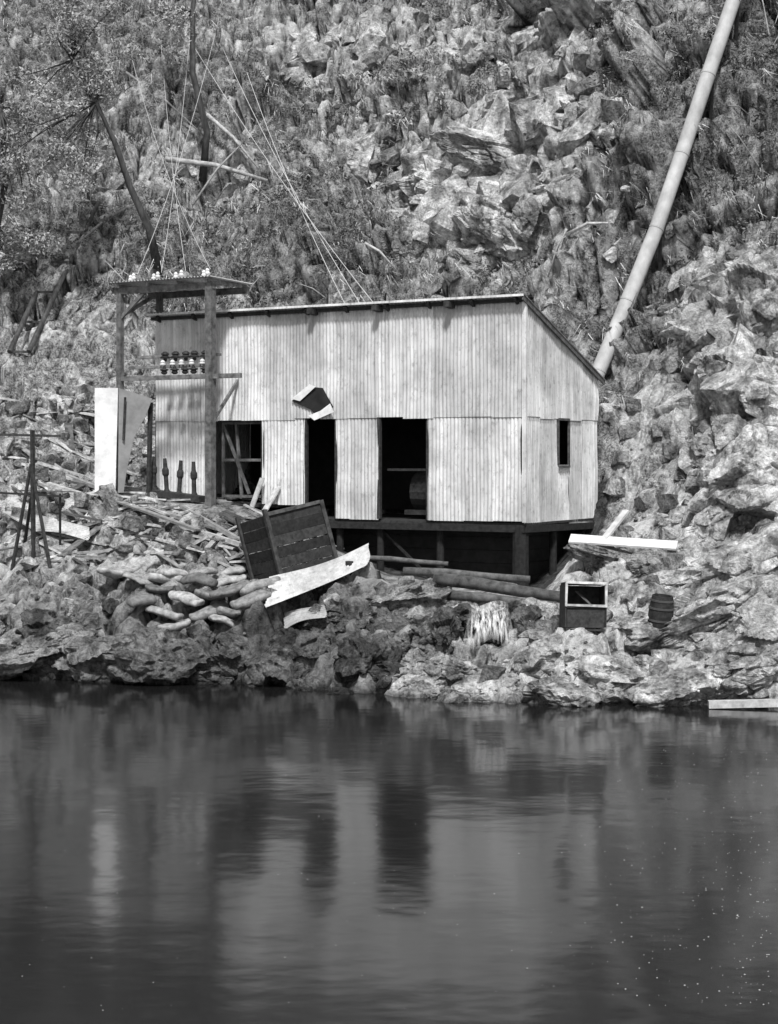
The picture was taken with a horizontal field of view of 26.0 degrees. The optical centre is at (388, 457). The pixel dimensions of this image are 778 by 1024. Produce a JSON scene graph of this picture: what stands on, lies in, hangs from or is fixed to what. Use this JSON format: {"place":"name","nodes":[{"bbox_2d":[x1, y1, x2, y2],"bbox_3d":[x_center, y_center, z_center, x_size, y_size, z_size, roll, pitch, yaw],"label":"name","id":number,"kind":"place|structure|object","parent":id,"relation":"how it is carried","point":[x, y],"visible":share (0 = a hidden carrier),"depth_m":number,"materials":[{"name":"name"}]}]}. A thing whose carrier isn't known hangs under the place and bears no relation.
{"place":"outdoors","nodes":[
{"label":"outdoors","id":0,"kind":"place"},
{"bbox_2d":[0,677,777,1023],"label":"river water","id":1,"kind":"structure","parent":0,"point":[336,847],"depth_m":17.63,"materials":[{"name":"black liquid"}]},
{"bbox_2d":[0,0,777,704],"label":"ground","id":2,"kind":"structure","parent":0,"point":[74,348],"depth_m":43.59,"materials":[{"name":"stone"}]},
{"bbox_2d":[0,430,62,570],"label":"timber trestle","id":3,"kind":"object","parent":2,"relation":"on","point":[33,494],"visible":0.92,"depth_m":34.59,"materials":[{"name":"black wood"}]},
{"bbox_2d":[0,93,70,280],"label":"gum tree","id":4,"kind":"object","parent":2,"relation":"on","point":[13,238],"visible":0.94,"depth_m":44.69,"materials":[{"name":"grey plant"}]},
{"bbox_2d":[7,201,99,353],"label":"timber skid","id":5,"kind":"object","parent":2,"relation":"on","point":[42,321],"visible":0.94,"depth_m":45.14,"materials":[{"name":"grey wood"}]},
{"bbox_2d":[36,515,89,539],"bbox_3d":[-6.933,1.464,35.464,1.769,0.495,0.426,0,0,32],"label":"loose iron sheet","id":6,"kind":"object","parent":2,"relation":"on","point":[69,528],"visible":0.88,"depth_m":35.40,"materials":[{"name":"white metal"}]},
{"bbox_2d":[38,656,93,679],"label":"boulder","id":7,"kind":"object","parent":2,"relation":"on","point":[56,664],"visible":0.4,"depth_m":31.86,"materials":[{"name":"stone"}]},
{"bbox_2d":[0,0,161,268],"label":"gum tree","id":8,"kind":"object","parent":2,"relation":"on","point":[96,87],"visible":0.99,"depth_m":44.34,"materials":[{"name":"grey plant"}]},
{"bbox_2d":[62,633,132,682],"bbox_3d":[-5.203,3.981,32.150,1.928,1.439,1.641,0,0,0],"label":"boulder","id":9,"kind":"object","parent":2,"relation":"on","point":[84,658],"visible":0.47,"depth_m":31.58,"materials":[{"name":"stone"}]},
{"bbox_2d":[0,397,241,548],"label":"long planks","id":10,"kind":"object","parent":2,"relation":"on","point":[219,528],"visible":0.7,"depth_m":35.46,"materials":[{"name":"grey wood"}]},
{"bbox_2d":[95,388,152,492],"bbox_3d":[-5.807,-0.330,36.965,1.301,2.380,0.583,0,0,-15],"label":"white cabinet","id":11,"kind":"object","parent":2,"relation":"on","point":[134,408],"visible":0.92,"depth_m":36.72,"materials":[{"name":"paint"}]},
{"bbox_2d":[102,624,214,685],"bbox_3d":[-4.261,3.856,31.713,2.178,1.417,1.932,0,0,0],"label":"boulder","id":12,"kind":"object","parent":2,"relation":"on","point":[154,655],"visible":0.83,"depth_m":31.09,"materials":[{"name":"stone"}]},
{"bbox_2d":[0,409,337,577],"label":"timber debris","id":13,"kind":"object","parent":2,"relation":"on","point":[229,516],"visible":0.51,"depth_m":35.46,"materials":[{"name":"grey wood"}]},
{"bbox_2d":[145,456,204,502],"bbox_3d":[-4.671,0.471,37.005,1.463,1.000,0.300,0,0,30],"label":"switch rack","id":14,"kind":"object","parent":2,"relation":"on","point":[167,493],"visible":0.99,"depth_m":36.93,"materials":[{"name":"grey metal"}]},
{"bbox_2d":[145,0,209,181],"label":"gum tree","id":15,"kind":"object","parent":2,"relation":"on","point":[168,14],"visible":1,"depth_m":49.39,"materials":[{"name":"grey plant"}]},
{"bbox_2d":[109,268,251,506],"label":"insulator tower","id":16,"kind":"structure","parent":2,"relation":"on","point":[157,289],"depth_m":36.73,"materials":[{"name":"wood"}]},
{"bbox_2d":[96,566,280,630],"bbox_3d":[-3.913,2.731,32.688,3.698,1.175,2.524,0,0,0],"label":"sandbag pile","id":17,"kind":"object","parent":2,"relation":"on","point":[251,593],"visible":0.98,"depth_m":32.23,"materials":[{"name":"grey fabric"}]},
{"bbox_2d":[183,666,234,684],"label":"boulder","id":18,"kind":"object","parent":2,"relation":"on","point":[210,675],"visible":0.45,"depth_m":31.32,"materials":[{"name":"stone"}]},
{"bbox_2d":[194,636,270,682],"bbox_3d":[-2.942,3.878,31.882,1.747,1.285,1.265,0,0,0],"label":"boulder","id":19,"kind":"object","parent":2,"relation":"on","point":[225,659],"visible":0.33,"depth_m":31.43,"materials":[{"name":"stone"}]},
{"bbox_2d":[132,19,372,302],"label":"overhead wires","id":20,"kind":"object","parent":2,"relation":"on","point":[265,157],"visible":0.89,"depth_m":44.08,"materials":[{"name":"metal"}]},
{"bbox_2d":[243,478,280,514],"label":"leaning planks","id":21,"kind":"object","parent":2,"relation":"on","point":[272,497],"visible":0.76,"depth_m":36.41,"materials":[{"name":"white wood"}]},
{"bbox_2d":[241,642,295,686],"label":"boulder","id":22,"kind":"object","parent":2,"relation":"on","point":[274,664],"visible":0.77,"depth_m":30.94,"materials":[{"name":"stone"}]},
{"bbox_2d":[235,500,337,579],"bbox_3d":[-2.006,1.694,33.273,1.602,1.758,1.496,0,0,-32],"label":"wooden crate","id":23,"kind":"object","parent":2,"relation":"on","point":[297,524],"visible":0.86,"depth_m":32.85,"materials":[{"name":"wood"}]},
{"bbox_2d":[261,625,330,659],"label":"boulder","id":24,"kind":"object","parent":2,"relation":"on","point":[308,644],"visible":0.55,"depth_m":31.18,"materials":[{"name":"stone"}]},
{"bbox_2d":[283,605,326,627],"bbox_3d":[-1.619,3.004,31.691,1.005,0.486,0.386,0,0,22],"label":"loose iron sheet","id":25,"kind":"object","parent":2,"relation":"on","point":[292,617],"visible":1,"depth_m":31.68,"materials":[{"name":"white metal"}]},
{"bbox_2d":[265,543,369,606],"bbox_3d":[-1.404,2.235,32.229,2.305,1.162,0.744,0,0,-20],"label":"loose iron sheet","id":26,"kind":"object","parent":2,"relation":"on","point":[288,585],"visible":1,"depth_m":32.21,"materials":[{"name":"white metal"}]},
{"bbox_2d":[295,603,348,633],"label":"boulder","id":27,"kind":"object","parent":2,"relation":"on","point":[339,620],"visible":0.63,"depth_m":31.65,"materials":[{"name":"stone"}]},
{"bbox_2d":[312,561,352,600],"bbox_3d":[-1.084,2.451,32.400,0.800,0.933,0.147,0,0,0],"label":"sheet prop","id":28,"kind":"object","parent":2,"relation":"on","point":[316,594],"visible":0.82,"depth_m":32.35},
{"bbox_2d":[71,71,608,276],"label":"fallen logs","id":29,"kind":"object","parent":2,"relation":"on","point":[217,166],"visible":1,"depth_m":49.32,"materials":[{"name":"grey wood"}]},
{"bbox_2d":[332,633,404,683],"bbox_3d":[-0.372,3.868,30.587,1.316,1.330,1.186,0,0,0],"label":"boulder","id":30,"kind":"object","parent":2,"relation":"on","point":[355,657],"visible":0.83,"depth_m":30.29,"materials":[{"name":"stone"}]},
{"bbox_2d":[146,293,605,585],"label":"corrugated iron shed","id":31,"kind":"structure","parent":2,"relation":"on","point":[451,423],"depth_m":35.49,"materials":[{"name":"white paint"}]},
{"bbox_2d":[222,421,260,498],"bbox_3d":[-3.221,0.050,37.285,1.133,1.704,0.060,0,0,30],"label":"braced door","id":32,"kind":"structure","parent":31,"relation":"in","point":[237,458],"depth_m":37.35,"materials":[{"name":"grey wood"}]},
{"bbox_2d":[216,417,570,519],"bbox_3d":[-0.721,-0.900,35.946,9.073,4.340,4.684,0,0,0],"label":"door and window frames","id":33,"kind":"structure","parent":31,"relation":"in","point":[379,419],"depth_m":35.33,"materials":[{"name":"grey wood"}]},
{"bbox_2d":[4,597,755,703],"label":"shore rocks","id":34,"kind":"object","parent":2,"relation":"on","point":[37,622],"visible":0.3,"depth_m":30.79,"materials":[{"name":"stone"}]},
{"bbox_2d":[0,621,104,679],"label":"boulder","id":35,"kind":"object","parent":34,"relation":"on","point":[19,654],"visible":0.73,"depth_m":31.87,"materials":[{"name":"stone"}]},
{"bbox_2d":[417,653,477,685],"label":"boulder","id":36,"kind":"object","parent":34,"relation":"on","point":[468,667],"visible":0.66,"depth_m":29.77,"materials":[{"name":"grey stone"}]},
{"bbox_2d":[0,384,777,703],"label":"bank rubble","id":37,"kind":"object","parent":2,"relation":"on","point":[138,521],"visible":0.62,"depth_m":35.14,"materials":[{"name":"stone"}]},
{"bbox_2d":[0,0,777,359],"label":"hillside scrub","id":38,"kind":"object","parent":2,"relation":"on","point":[350,228],"visible":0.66,"depth_m":46.07,"materials":[{"name":"grey plant"}]},
{"bbox_2d":[390,191,410,207],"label":"boulder","id":39,"kind":"object","parent":2,"relation":"on","point":[401,200],"visible":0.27,"depth_m":46.97,"materials":[{"name":"stone"}]},
{"bbox_2d":[365,580,451,609],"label":"boulder","id":40,"kind":"object","parent":2,"relation":"on","point":[416,593],"visible":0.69,"depth_m":31.74,"materials":[{"name":"stone"}]},
{"bbox_2d":[47,0,777,328],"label":"dead branches","id":41,"kind":"object","parent":2,"relation":"on","point":[406,218],"visible":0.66,"depth_m":43.70,"materials":[{"name":"grey wood"}]},
{"bbox_2d":[391,211,440,263],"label":"boulder","id":42,"kind":"object","parent":2,"relation":"on","point":[415,229],"visible":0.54,"depth_m":44.80,"materials":[{"name":"grey stone"}]},
{"bbox_2d":[401,613,436,653],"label":"boulder","id":43,"kind":"object","parent":2,"relation":"on","point":[418,635],"visible":0.7,"depth_m":30.47,"materials":[{"name":"stone"}]},
{"bbox_2d":[389,674,449,697],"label":"boulder","id":44,"kind":"object","parent":2,"relation":"on","point":[428,688],"visible":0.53,"depth_m":29.68,"materials":[{"name":"grey stone"}]},
{"bbox_2d":[395,168,451,200],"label":"boulder","id":45,"kind":"object","parent":2,"relation":"on","point":[417,182],"visible":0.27,"depth_m":46.21,"materials":[{"name":"grey stone"}]},
{"bbox_2d":[71,0,777,433],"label":"rock outcrop","id":46,"kind":"object","parent":2,"relation":"on","point":[519,124],"visible":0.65,"depth_m":44.23,"materials":[{"name":"grey stone"}]},
{"bbox_2d":[393,647,472,679],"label":"boulder","id":47,"kind":"object","parent":2,"relation":"on","point":[412,658],"visible":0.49,"depth_m":30.00,"materials":[{"name":"stone"}]},
{"bbox_2d":[429,606,464,653],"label":"boulder","id":48,"kind":"object","parent":2,"relation":"on","point":[446,621],"visible":0.98,"depth_m":30.30,"materials":[{"name":"stone"}]},
{"bbox_2d":[369,556,559,604],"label":"log beams","id":49,"kind":"structure","parent":2,"relation":"on","point":[482,581],"depth_m":32.19,"materials":[{"name":"grey wood"}]},
{"bbox_2d":[437,249,495,273],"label":"boulder","id":50,"kind":"object","parent":2,"relation":"on","point":[470,257],"visible":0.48,"depth_m":43.64,"materials":[{"name":"grey stone"}]},
{"bbox_2d":[429,126,522,174],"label":"boulder","id":51,"kind":"object","parent":2,"relation":"on","point":[487,153],"visible":0.56,"depth_m":45.01,"materials":[{"name":"grey stone"}]},
{"bbox_2d":[450,671,526,701],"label":"boulder","id":52,"kind":"object","parent":2,"relation":"on","point":[470,685],"visible":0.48,"depth_m":29.27,"materials":[{"name":"grey stone"}]},
{"bbox_2d":[471,606,506,641],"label":"waterfall","id":53,"kind":"structure","parent":2,"relation":"on","point":[477,625],"depth_m":30.22,"materials":[{"name":"white liquid"}]},
{"bbox_2d":[453,600,525,648],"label":"wet rocks","id":54,"kind":"object","parent":2,"relation":"on","point":[468,615],"visible":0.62,"depth_m":30.56,"materials":[{"name":"stone"}]},
{"bbox_2d":[451,192,534,259],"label":"boulder","id":55,"kind":"object","parent":2,"relation":"on","point":[486,220],"visible":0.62,"depth_m":43.29,"materials":[{"name":"grey stone"}]},
{"bbox_2d":[482,90,515,116],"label":"boulder","id":56,"kind":"object","parent":2,"relation":"on","point":[508,94],"visible":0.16,"depth_m":46.58,"materials":[{"name":"grey stone"}]},
{"bbox_2d":[496,49,534,98],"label":"boulder","id":57,"kind":"object","parent":2,"relation":"on","point":[520,67],"visible":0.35,"depth_m":46.65,"materials":[{"name":"grey stone"}]},
{"bbox_2d":[499,154,538,182],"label":"boulder","id":58,"kind":"object","parent":2,"relation":"on","point":[518,162],"visible":0.28,"depth_m":44.26,"materials":[{"name":"grey stone"}]},
{"bbox_2d":[511,604,544,637],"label":"boulder","id":59,"kind":"object","parent":2,"relation":"on","point":[522,617],"visible":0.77,"depth_m":30.22,"materials":[{"name":"stone"}]},
{"bbox_2d":[509,193,549,252],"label":"boulder","id":60,"kind":"object","parent":2,"relation":"on","point":[529,218],"visible":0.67,"depth_m":42.80,"materials":[{"name":"grey stone"}]},
{"bbox_2d":[502,635,563,678],"bbox_3d":[2.772,3.603,29.969,1.407,0.918,1.084,0,0,-12],"label":"boulder","id":61,"kind":"object","parent":2,"relation":"on","point":[532,658],"visible":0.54,"depth_m":29.58,"materials":[{"name":"grey stone"}]},
{"bbox_2d":[521,675,601,706],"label":"boulder","id":62,"kind":"object","parent":2,"relation":"on","point":[555,690],"visible":0.77,"depth_m":28.61,"materials":[{"name":"grey stone"}]},
{"bbox_2d":[559,581,607,630],"bbox_3d":[3.459,2.645,30.062,0.784,0.935,0.618,0,0,-6],"label":"open crate","id":63,"kind":"object","parent":2,"relation":"on","point":[585,605],"visible":0.96,"depth_m":29.84,"materials":[{"name":"black wood"}]},
{"bbox_2d":[563,543,632,568],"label":"boulder","id":64,"kind":"object","parent":2,"relation":"on","point":[596,556],"visible":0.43,"depth_m":32.91,"materials":[{"name":"stone"}]},
{"bbox_2d":[568,510,677,549],"bbox_3d":[4.650,1.415,33.275,2.096,0.751,0.998,0,0,14],"label":"broad plank","id":65,"kind":"object","parent":64,"relation":"on","point":[606,539],"visible":1,"depth_m":32.97,"materials":[{"name":"white paint"}]},
{"bbox_2d":[551,652,649,703],"bbox_3d":[3.837,3.856,29.295,2.300,0.995,1.292,0,0,0],"label":"boulder","id":66,"kind":"object","parent":2,"relation":"on","point":[611,672],"visible":0.61,"depth_m":28.79,"materials":[{"name":"grey stone"}]},
{"bbox_2d":[598,616,662,650],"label":"boulder","id":67,"kind":"object","parent":2,"relation":"on","point":[642,633],"visible":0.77,"depth_m":30.14,"materials":[{"name":"grey stone"}]},
{"bbox_2d":[626,548,686,576],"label":"boulder","id":68,"kind":"object","parent":2,"relation":"on","point":[641,561],"visible":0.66,"depth_m":32.34,"materials":[{"name":"stone"}]},
{"bbox_2d":[593,0,740,382],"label":"penstock pipe","id":69,"kind":"object","parent":2,"relation":"on","point":[645,258],"visible":0.84,"depth_m":39.50,"materials":[{"name":"metal"}]},
{"bbox_2d":[633,567,702,589],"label":"boulder","id":70,"kind":"object","parent":2,"relation":"on","point":[672,579],"visible":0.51,"depth_m":31.68,"materials":[{"name":"grey stone"}]},
{"bbox_2d":[626,668,721,706],"bbox_3d":[4.847,4.060,28.942,1.770,0.929,1.238,0,0,0],"label":"boulder","id":71,"kind":"object","parent":2,"relation":"on","point":[683,687],"visible":0.77,"depth_m":28.53,"materials":[{"name":"grey stone"}]},
{"bbox_2d":[676,538,733,566],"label":"boulder","id":72,"kind":"object","parent":2,"relation":"on","point":[694,555],"visible":0.25,"depth_m":32.39,"materials":[{"name":"grey stone"}]},
{"bbox_2d":[685,338,725,373],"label":"boulder","id":73,"kind":"object","parent":2,"relation":"on","point":[698,357],"visible":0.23,"depth_m":36.32,"materials":[{"name":"grey stone"}]},
{"bbox_2d":[678,406,748,473],"bbox_3d":[6.938,-0.280,35.463,1.722,1.670,1.239,0,0,0],"label":"boulder","id":74,"kind":"object","parent":2,"relation":"on","point":[712,438],"visible":0.45,"depth_m":35.17,"materials":[{"name":"grey stone"}]},
{"bbox_2d":[657,572,777,646],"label":"boulder","id":75,"kind":"object","parent":2,"relation":"on","point":[710,605],"visible":0.65,"depth_m":30.14,"materials":[{"name":"grey stone"}]},
{"bbox_2d":[648,594,674,636],"bbox_3d":[4.892,2.833,30.342,0.491,0.762,0.495,0,0,0],"label":"wooden keg","id":76,"kind":"object","parent":75,"relation":"on","point":[661,610],"visible":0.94,"depth_m":30.15,"materials":[{"name":"wood"}]},
{"bbox_2d":[681,484,777,543],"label":"boulder","id":77,"kind":"object","parent":2,"relation":"on","point":[722,512],"visible":0.67,"depth_m":32.82,"materials":[{"name":"grey stone"}]},
{"bbox_2d":[682,636,777,699],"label":"boulder","id":78,"kind":"object","parent":2,"relation":"on","point":[738,666],"visible":0.69,"depth_m":28.68,"materials":[{"name":"grey stone"}]},
{"bbox_2d":[696,423,777,490],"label":"boulder","id":79,"kind":"object","parent":2,"relation":"on","point":[748,455],"visible":0.59,"depth_m":32.90,"materials":[{"name":"grey stone"}]},
{"bbox_2d":[698,343,777,420],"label":"boulder","id":80,"kind":"object","parent":2,"relation":"on","point":[752,398],"visible":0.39,"depth_m":34.88,"materials":[{"name":"grey stone"}]},
{"bbox_2d":[701,522,777,582],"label":"boulder","id":81,"kind":"object","parent":2,"relation":"on","point":[754,554],"visible":0.45,"depth_m":31.21,"materials":[{"name":"grey stone"}]},
{"bbox_2d":[717,574,777,648],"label":"boulder","id":82,"kind":"object","parent":2,"relation":"on","point":[755,617],"visible":0.48,"depth_m":29.23,"materials":[{"name":"grey stone"}]},
{"bbox_2d":[724,251,777,337],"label":"boulder","id":83,"kind":"object","parent":2,"relation":"on","point":[752,280],"visible":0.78,"depth_m":35.79,"materials":[{"name":"grey stone"}]},
{"bbox_2d":[29,724,770,1010],"bbox_3d":[0.147,4.196,19.742,10.453,0.005,13.875,0,0,0],"label":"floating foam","id":84,"kind":"object","parent":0,"point":[621,922],"visible":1,"depth_m":15.39,"materials":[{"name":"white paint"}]},
{"bbox_2d":[708,699,777,708],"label":"driftwood beam","id":85,"kind":"structure","parent":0,"point":[744,703],"depth_m":28.14,"materials":[{"name":"grey wood"}]}
]}

